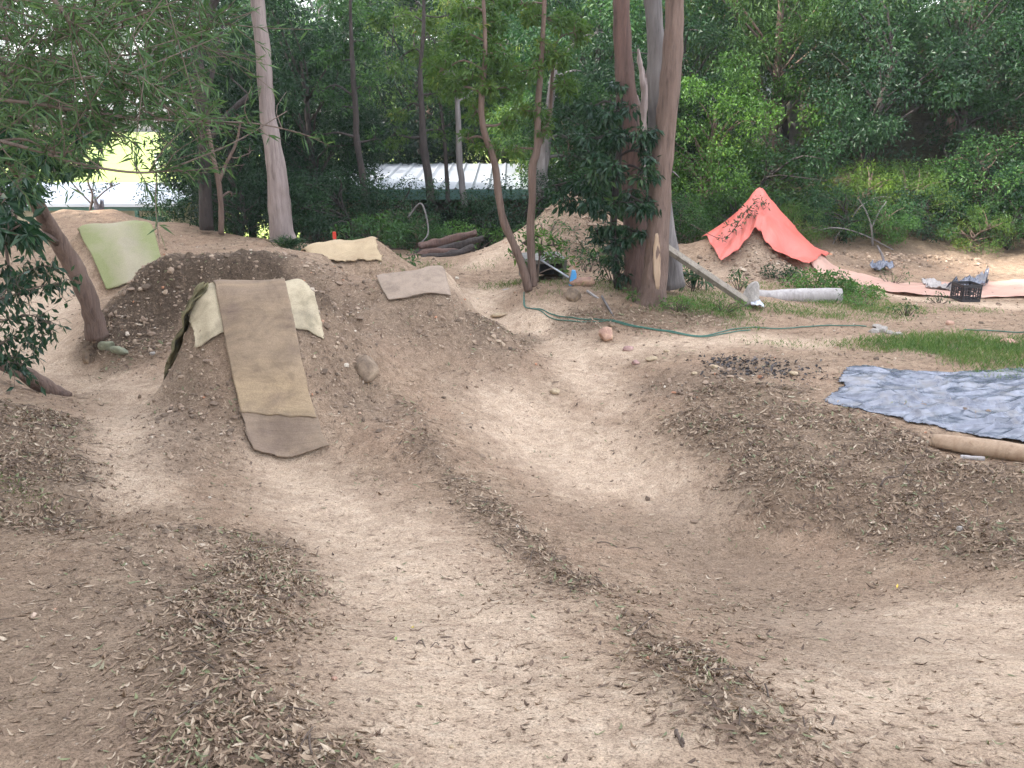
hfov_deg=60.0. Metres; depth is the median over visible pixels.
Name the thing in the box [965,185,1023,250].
forest shrub
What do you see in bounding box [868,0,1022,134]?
forest tree
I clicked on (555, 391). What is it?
rock
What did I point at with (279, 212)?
gum tree
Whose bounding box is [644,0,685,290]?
gum tree
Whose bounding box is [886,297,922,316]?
leafy weed
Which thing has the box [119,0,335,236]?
forest tree
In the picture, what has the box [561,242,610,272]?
leafy weed
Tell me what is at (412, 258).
leafy weed
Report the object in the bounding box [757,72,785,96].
forest tree
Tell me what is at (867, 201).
bare branch
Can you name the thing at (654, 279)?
gum tree
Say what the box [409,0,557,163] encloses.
forest tree
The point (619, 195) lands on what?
forest shrub
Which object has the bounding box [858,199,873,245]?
bare branch
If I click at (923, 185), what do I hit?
forest shrub
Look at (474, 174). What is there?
shed
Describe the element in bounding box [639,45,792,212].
forest tree
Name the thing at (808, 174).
forest shrub
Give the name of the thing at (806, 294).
log
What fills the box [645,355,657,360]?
rock
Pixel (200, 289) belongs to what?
carpet
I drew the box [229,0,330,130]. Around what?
forest tree
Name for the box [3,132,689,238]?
playing field
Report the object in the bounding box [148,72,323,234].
forest tree
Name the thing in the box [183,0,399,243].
forest tree
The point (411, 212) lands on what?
bare branch
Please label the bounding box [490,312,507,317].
rock
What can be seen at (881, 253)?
bare branch
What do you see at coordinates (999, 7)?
forest tree
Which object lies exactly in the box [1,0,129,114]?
forest tree
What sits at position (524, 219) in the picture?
forest shrub
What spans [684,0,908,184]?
forest tree
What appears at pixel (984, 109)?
forest tree
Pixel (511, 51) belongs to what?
forest tree
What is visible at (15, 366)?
broadleaf tree
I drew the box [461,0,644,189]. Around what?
forest tree
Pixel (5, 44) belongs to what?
forest tree
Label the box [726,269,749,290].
leafy weed
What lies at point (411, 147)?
forest tree
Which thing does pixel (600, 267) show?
leafy weed
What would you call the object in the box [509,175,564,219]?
forest shrub
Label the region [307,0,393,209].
slender tree
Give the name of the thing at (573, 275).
broom
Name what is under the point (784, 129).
forest tree
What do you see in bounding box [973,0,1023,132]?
forest tree
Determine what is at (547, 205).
forest shrub
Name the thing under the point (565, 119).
forest tree
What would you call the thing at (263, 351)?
carpet runner
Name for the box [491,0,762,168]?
forest tree
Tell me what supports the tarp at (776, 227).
on the ground at (660, 480)
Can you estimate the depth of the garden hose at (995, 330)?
10.73 m
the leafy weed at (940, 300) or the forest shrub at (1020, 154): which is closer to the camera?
the leafy weed at (940, 300)
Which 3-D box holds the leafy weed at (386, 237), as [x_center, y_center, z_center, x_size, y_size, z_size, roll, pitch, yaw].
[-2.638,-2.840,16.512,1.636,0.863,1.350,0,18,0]
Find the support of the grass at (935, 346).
on the ground at (660, 480)
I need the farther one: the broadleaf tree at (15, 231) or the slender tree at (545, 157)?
the slender tree at (545, 157)
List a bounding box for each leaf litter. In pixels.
[0,247,1023,767]
[0,458,986,542]
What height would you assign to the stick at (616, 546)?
0.078 m
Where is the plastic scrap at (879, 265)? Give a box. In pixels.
[870,259,894,270]
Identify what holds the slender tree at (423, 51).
on the ground at (660, 480)
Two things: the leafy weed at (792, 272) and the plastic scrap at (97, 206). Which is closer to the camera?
the leafy weed at (792, 272)
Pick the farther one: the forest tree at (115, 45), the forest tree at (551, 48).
the forest tree at (115, 45)
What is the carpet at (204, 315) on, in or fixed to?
on the ground at (660, 480)
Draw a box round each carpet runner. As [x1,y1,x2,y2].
[210,278,316,417]
[238,407,328,457]
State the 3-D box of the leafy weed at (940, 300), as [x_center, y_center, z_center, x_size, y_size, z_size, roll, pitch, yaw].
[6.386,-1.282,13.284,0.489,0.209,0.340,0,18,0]
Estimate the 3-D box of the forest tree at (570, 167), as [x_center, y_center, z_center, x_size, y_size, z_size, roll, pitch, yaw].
[1.306,-5.304,21.058,4.098,4.656,3.873,-17,25,-41]
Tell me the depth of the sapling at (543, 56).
11.94 m
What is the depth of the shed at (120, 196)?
27.48 m
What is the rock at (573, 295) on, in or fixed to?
on the ground at (660, 480)
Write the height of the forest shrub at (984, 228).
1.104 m
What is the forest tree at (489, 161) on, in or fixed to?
on the ground at (660, 480)
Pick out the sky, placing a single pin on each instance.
(305, 4)
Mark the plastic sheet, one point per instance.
(878, 389)
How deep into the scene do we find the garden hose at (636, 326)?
11.38 m
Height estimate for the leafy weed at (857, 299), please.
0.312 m
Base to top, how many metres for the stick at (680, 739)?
0.030 m
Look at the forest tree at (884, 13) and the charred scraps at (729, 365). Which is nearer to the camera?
the charred scraps at (729, 365)
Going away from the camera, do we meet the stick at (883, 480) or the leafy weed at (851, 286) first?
the stick at (883, 480)
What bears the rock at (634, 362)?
on the ground at (660, 480)
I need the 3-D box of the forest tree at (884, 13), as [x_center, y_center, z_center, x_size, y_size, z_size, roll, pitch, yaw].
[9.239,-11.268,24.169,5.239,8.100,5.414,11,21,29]
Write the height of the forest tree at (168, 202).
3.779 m
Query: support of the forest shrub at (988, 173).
on the ground at (660, 480)
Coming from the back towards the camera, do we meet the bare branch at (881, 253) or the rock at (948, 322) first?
the bare branch at (881, 253)
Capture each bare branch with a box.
[407,203,428,241]
[601,295,614,316]
[808,227,893,249]
[850,196,910,224]
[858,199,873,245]
[877,245,884,259]
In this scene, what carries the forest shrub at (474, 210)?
on the ground at (660, 480)
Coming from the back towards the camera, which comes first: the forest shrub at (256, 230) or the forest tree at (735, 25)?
the forest tree at (735, 25)
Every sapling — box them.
[74,169,119,210]
[420,0,532,291]
[496,0,594,286]
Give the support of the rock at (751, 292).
on the ground at (660, 480)
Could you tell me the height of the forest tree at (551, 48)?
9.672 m
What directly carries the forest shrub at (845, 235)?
on the ground at (660, 480)
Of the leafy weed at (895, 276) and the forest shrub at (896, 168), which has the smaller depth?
the leafy weed at (895, 276)
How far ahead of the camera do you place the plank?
12.33 m
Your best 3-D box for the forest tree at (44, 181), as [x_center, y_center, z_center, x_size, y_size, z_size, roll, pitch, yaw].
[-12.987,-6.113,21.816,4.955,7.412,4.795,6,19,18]
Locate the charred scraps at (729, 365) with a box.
[682,350,849,386]
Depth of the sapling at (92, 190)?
18.59 m
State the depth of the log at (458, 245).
16.40 m
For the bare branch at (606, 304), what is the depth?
12.02 m
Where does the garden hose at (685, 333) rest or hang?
on the ground at (660, 480)
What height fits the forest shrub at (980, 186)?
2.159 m
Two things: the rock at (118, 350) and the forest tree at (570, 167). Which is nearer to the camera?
the rock at (118, 350)
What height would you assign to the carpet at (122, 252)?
0.922 m
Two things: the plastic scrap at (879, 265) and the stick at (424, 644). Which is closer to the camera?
the stick at (424, 644)
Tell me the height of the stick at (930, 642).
0.028 m
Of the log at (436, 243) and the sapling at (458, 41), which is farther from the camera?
the log at (436, 243)
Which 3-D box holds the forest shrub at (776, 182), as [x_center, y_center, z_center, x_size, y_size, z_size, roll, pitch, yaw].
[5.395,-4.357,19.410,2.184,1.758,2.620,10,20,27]
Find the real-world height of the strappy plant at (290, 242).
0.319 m
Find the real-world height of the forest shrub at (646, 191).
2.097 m
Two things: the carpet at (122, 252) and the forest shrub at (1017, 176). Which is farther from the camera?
the forest shrub at (1017, 176)
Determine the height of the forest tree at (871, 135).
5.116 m
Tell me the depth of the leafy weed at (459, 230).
17.84 m
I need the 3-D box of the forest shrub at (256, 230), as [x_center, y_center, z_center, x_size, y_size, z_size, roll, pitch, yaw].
[-4.543,-3.508,18.266,2.813,2.096,2.969,4,19,12]
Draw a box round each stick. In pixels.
[416,639,438,647]
[586,290,598,297]
[597,541,642,549]
[674,729,684,747]
[879,462,912,486]
[914,637,955,643]
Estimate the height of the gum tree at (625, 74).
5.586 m
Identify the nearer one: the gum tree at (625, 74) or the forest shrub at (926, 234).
the gum tree at (625, 74)
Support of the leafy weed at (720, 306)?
on the ground at (660, 480)
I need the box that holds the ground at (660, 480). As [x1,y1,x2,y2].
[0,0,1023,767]
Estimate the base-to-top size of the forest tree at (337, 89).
8.524 m
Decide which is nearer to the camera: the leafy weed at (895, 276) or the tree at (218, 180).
the leafy weed at (895, 276)
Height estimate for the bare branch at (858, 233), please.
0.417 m
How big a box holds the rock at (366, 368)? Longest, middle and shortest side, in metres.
0.381 x 0.260 x 0.252 m
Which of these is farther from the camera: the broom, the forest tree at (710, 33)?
the forest tree at (710, 33)
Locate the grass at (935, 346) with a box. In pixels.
[378,258,1023,377]
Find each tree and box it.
[0,0,332,248]
[0,2,89,215]
[0,7,24,64]
[0,45,127,341]
[0,238,82,396]
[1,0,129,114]
[56,0,161,130]
[82,0,217,132]
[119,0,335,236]
[130,135,264,231]
[138,0,255,230]
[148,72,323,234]
[154,3,375,234]
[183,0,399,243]
[206,108,261,233]
[219,0,440,161]
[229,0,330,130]
[250,0,295,242]
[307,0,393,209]
[309,0,510,165]
[316,0,527,163]
[353,5,444,48]
[361,0,475,203]
[404,0,523,163]
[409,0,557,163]
[428,62,478,208]
[431,100,467,203]
[454,0,663,163]
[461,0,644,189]
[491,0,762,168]
[492,56,612,204]
[498,0,664,156]
[514,26,717,189]
[536,5,615,203]
[538,76,665,289]
[610,11,772,214]
[613,0,646,292]
[630,0,801,192]
[636,0,683,306]
[637,1,767,122]
[637,48,647,182]
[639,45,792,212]
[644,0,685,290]
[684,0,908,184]
[717,0,905,140]
[739,0,927,169]
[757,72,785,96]
[776,0,1017,190]
[784,0,812,152]
[790,0,919,106]
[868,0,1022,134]
[871,0,1023,176]
[960,0,1016,43]
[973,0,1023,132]
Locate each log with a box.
[407,248,457,255]
[413,235,484,253]
[418,229,477,248]
[421,244,475,256]
[759,288,842,301]
[930,434,1023,461]
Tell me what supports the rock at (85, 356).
on the ground at (660, 480)
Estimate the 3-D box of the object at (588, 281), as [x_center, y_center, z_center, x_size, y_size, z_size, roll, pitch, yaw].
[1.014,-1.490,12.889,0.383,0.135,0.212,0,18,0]
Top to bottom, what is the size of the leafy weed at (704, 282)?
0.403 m
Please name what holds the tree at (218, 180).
on the ground at (660, 480)
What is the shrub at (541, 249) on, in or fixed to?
on the ground at (660, 480)
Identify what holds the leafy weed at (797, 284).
on the ground at (660, 480)
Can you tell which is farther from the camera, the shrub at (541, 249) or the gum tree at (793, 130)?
the gum tree at (793, 130)
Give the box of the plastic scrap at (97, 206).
[93,194,103,209]
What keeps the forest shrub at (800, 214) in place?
on the ground at (660, 480)
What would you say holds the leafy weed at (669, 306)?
on the ground at (660, 480)
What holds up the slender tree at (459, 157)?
on the ground at (660, 480)
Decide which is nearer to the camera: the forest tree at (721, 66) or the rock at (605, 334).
the rock at (605, 334)
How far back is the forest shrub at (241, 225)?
17.46 m
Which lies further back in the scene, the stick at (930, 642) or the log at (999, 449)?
the log at (999, 449)
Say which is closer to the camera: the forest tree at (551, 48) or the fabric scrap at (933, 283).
the fabric scrap at (933, 283)
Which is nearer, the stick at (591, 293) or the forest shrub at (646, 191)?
the stick at (591, 293)
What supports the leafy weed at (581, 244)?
on the ground at (660, 480)
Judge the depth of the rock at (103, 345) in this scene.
10.55 m
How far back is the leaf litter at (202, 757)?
4.52 m
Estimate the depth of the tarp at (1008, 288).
14.90 m
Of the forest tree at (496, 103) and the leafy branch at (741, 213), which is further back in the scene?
the forest tree at (496, 103)
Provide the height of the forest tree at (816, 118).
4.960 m
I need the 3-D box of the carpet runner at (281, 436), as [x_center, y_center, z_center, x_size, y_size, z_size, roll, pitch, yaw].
[-2.054,0.419,7.963,0.834,0.379,0.401,-2,18,-5]
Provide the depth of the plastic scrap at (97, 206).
18.41 m
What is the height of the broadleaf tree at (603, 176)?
2.922 m
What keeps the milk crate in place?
on the ground at (660, 480)
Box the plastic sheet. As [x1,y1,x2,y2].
[824,365,1023,441]
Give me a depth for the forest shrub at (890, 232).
17.18 m
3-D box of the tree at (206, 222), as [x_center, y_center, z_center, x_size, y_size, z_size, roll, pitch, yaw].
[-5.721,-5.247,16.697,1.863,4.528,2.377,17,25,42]
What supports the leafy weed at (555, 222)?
on the ground at (660, 480)
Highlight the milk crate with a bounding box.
[950,281,982,301]
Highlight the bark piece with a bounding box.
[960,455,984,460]
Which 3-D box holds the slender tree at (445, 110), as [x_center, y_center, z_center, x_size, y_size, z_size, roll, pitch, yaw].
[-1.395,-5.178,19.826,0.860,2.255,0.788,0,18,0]
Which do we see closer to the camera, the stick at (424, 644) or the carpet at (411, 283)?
the stick at (424, 644)
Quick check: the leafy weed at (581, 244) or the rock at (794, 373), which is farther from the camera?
the leafy weed at (581, 244)
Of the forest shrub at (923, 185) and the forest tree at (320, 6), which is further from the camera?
the forest tree at (320, 6)
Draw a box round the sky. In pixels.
[1,0,939,100]
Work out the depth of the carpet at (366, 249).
13.24 m
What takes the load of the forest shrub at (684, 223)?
on the ground at (660, 480)
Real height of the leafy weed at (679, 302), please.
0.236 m
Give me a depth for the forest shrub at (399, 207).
18.27 m
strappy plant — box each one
[266,233,310,248]
[286,240,310,250]
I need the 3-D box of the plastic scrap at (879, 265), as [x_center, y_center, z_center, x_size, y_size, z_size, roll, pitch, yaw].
[6.630,-2.155,15.933,0.571,0.202,0.491,0,18,0]
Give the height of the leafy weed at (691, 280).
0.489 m
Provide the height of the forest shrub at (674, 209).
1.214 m
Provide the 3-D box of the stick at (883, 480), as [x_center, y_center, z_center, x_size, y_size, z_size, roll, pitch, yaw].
[2.884,0.672,6.628,0.442,0.093,0.059,-12,22,-33]
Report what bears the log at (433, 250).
on the ground at (660, 480)
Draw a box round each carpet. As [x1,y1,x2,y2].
[77,220,160,289]
[164,282,208,378]
[188,279,323,347]
[301,236,382,261]
[376,265,450,299]
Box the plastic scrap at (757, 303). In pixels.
[751,300,763,306]
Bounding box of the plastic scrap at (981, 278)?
[947,265,988,288]
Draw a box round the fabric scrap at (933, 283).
[922,278,951,290]
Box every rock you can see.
[82,350,89,363]
[97,341,114,350]
[109,346,128,354]
[354,355,378,382]
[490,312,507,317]
[550,388,559,393]
[565,288,580,301]
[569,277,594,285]
[598,326,612,341]
[623,346,633,350]
[631,360,639,364]
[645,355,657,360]
[740,281,759,306]
[789,371,797,375]
[868,328,878,332]
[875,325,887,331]
[945,320,953,324]
[1000,338,1015,343]
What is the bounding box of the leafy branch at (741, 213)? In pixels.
[691,195,769,241]
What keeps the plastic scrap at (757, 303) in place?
on the ground at (660, 480)
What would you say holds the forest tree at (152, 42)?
on the ground at (660, 480)
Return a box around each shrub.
[164,161,298,236]
[224,163,360,242]
[287,165,396,241]
[342,174,454,249]
[388,205,452,249]
[429,186,537,249]
[468,169,585,245]
[505,227,575,282]
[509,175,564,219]
[522,163,623,221]
[580,157,698,220]
[582,178,648,219]
[608,187,693,236]
[671,139,776,241]
[671,190,725,243]
[688,189,747,235]
[697,129,845,222]
[719,143,808,211]
[776,200,841,246]
[791,157,914,230]
[798,184,886,244]
[831,157,947,230]
[842,194,928,246]
[847,159,965,232]
[875,184,970,243]
[915,125,1023,220]
[923,152,1023,231]
[934,203,1015,256]
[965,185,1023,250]
[967,128,1023,217]
[992,159,1023,202]
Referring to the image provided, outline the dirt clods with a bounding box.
[0,199,1023,765]
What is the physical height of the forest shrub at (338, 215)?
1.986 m
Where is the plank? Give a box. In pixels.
[669,245,747,304]
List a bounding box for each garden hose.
[523,292,866,335]
[524,297,749,336]
[964,329,1023,332]
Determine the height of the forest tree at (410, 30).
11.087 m
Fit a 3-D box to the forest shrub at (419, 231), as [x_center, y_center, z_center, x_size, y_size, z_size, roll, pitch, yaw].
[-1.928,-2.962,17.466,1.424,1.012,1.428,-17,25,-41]
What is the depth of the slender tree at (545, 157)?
18.75 m
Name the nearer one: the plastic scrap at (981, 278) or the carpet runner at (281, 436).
the carpet runner at (281, 436)
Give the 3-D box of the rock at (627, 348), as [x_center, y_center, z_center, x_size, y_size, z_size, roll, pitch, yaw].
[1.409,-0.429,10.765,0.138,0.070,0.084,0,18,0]
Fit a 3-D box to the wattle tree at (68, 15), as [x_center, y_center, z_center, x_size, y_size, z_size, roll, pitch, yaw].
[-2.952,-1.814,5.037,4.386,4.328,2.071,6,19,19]
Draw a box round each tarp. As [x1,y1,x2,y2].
[702,187,828,262]
[811,255,1023,297]
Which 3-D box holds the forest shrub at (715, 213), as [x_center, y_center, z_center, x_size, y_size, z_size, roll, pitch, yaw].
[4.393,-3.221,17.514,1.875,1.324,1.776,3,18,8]
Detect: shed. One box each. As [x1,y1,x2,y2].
[3,182,214,230]
[299,162,649,249]
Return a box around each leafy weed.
[324,210,415,247]
[393,248,420,266]
[430,217,513,249]
[513,210,571,236]
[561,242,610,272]
[564,223,621,260]
[585,249,623,282]
[622,286,639,301]
[655,295,700,311]
[670,294,694,310]
[679,262,713,291]
[682,265,713,290]
[697,294,750,314]
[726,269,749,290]
[760,263,805,282]
[777,266,850,288]
[811,277,885,298]
[836,286,888,308]
[876,266,912,283]
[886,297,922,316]
[921,291,957,303]
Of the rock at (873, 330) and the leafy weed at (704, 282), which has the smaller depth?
the rock at (873, 330)
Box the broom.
[540,259,576,285]
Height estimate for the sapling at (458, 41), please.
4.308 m
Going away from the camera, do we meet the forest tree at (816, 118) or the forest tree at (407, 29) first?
the forest tree at (816, 118)
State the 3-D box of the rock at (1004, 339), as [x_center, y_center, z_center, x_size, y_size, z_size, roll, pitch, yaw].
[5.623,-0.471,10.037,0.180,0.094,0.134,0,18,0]
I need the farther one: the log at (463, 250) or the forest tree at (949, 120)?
the forest tree at (949, 120)
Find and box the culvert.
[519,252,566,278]
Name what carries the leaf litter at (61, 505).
on the ground at (660, 480)
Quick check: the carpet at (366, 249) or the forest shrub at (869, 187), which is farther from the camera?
the forest shrub at (869, 187)
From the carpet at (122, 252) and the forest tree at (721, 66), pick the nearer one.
the carpet at (122, 252)
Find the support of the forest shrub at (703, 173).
on the ground at (660, 480)
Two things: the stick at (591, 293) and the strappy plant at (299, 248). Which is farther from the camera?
the strappy plant at (299, 248)
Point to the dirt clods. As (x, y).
(324, 371)

